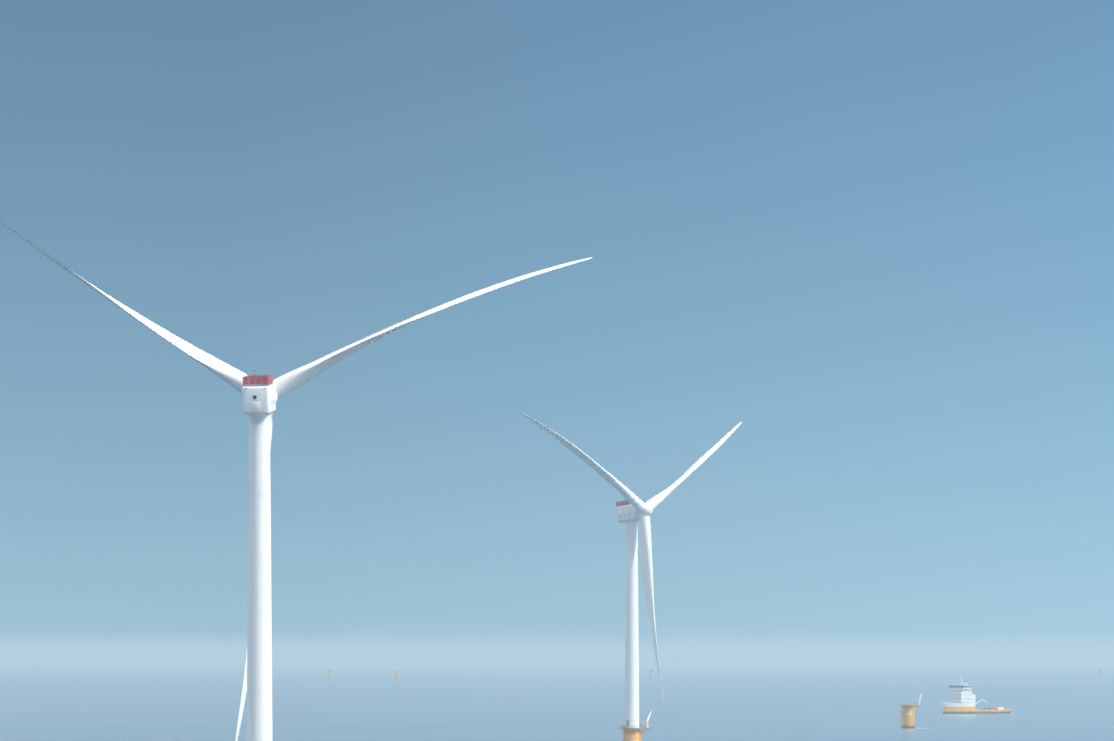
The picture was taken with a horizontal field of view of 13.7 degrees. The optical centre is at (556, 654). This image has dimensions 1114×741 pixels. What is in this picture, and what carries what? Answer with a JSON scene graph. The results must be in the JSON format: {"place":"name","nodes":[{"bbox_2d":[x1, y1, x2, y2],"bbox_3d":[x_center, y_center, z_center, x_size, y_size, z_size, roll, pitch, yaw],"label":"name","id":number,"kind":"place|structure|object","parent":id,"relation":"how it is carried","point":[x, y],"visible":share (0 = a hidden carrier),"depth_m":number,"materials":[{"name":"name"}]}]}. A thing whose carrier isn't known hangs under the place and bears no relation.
{"place":"outdoors","nodes":[
{"label":"outdoors","id":0,"kind":"place"},
{"bbox_2d":[0,655,1113,740],"bbox_3d":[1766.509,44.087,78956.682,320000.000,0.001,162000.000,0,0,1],"label":"sea","id":1,"kind":"structure","parent":0,"point":[499,698],"depth_m":4717.79,"materials":[{"name":"liquid"}]},
{"bbox_2d":[0,220,592,740],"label":"wind turbine","id":2,"kind":"object","parent":1,"relation":"on","point":[262,396],"visible":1,"depth_m":1047.38,"materials":[{"name":"white paint"}]},
{"bbox_2d":[394,667,398,678],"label":"turbine foundation","id":3,"kind":"object","parent":1,"relation":"on","point":[396,675],"visible":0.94,"depth_m":8182.74,"materials":[{"name":"grey paint"}]},
{"bbox_2d":[520,413,741,740],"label":"wind turbine","id":4,"kind":"object","parent":1,"relation":"on","point":[633,511],"visible":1,"depth_m":1896.55,"materials":[{"name":"white paint"}]},
{"bbox_2d":[647,667,653,676],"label":"turbine foundation","id":5,"kind":"object","parent":1,"relation":"on","point":[651,673],"visible":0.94,"depth_m":8771.72,"materials":[{"name":"grey paint"}]},
{"bbox_2d":[900,694,921,728],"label":"turbine foundation","id":6,"kind":"object","parent":1,"relation":"in","point":[908,716],"visible":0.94,"depth_m":2749.30,"materials":[{"name":"yellow paint"}]},
{"bbox_2d":[941,676,1011,713],"bbox_3d":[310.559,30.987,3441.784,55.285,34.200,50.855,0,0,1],"label":"ship","id":7,"kind":"object","parent":1,"relation":"in","point":[961,698],"visible":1,"depth_m":3426.17,"materials":[{"name":"white paint"}]},
{"bbox_2d":[1098,668,1102,676],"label":"turbine foundation","id":8,"kind":"object","parent":1,"relation":"on","point":[1100,672],"visible":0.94,"depth_m":8952.33,"materials":[{"name":"grey paint"}]},
{"bbox_2d":[0,0,1113,654],"label":"sky","id":9,"kind":"structure","parent":0,"point":[873,239],"materials":[{"name":"blue"}]}
]}

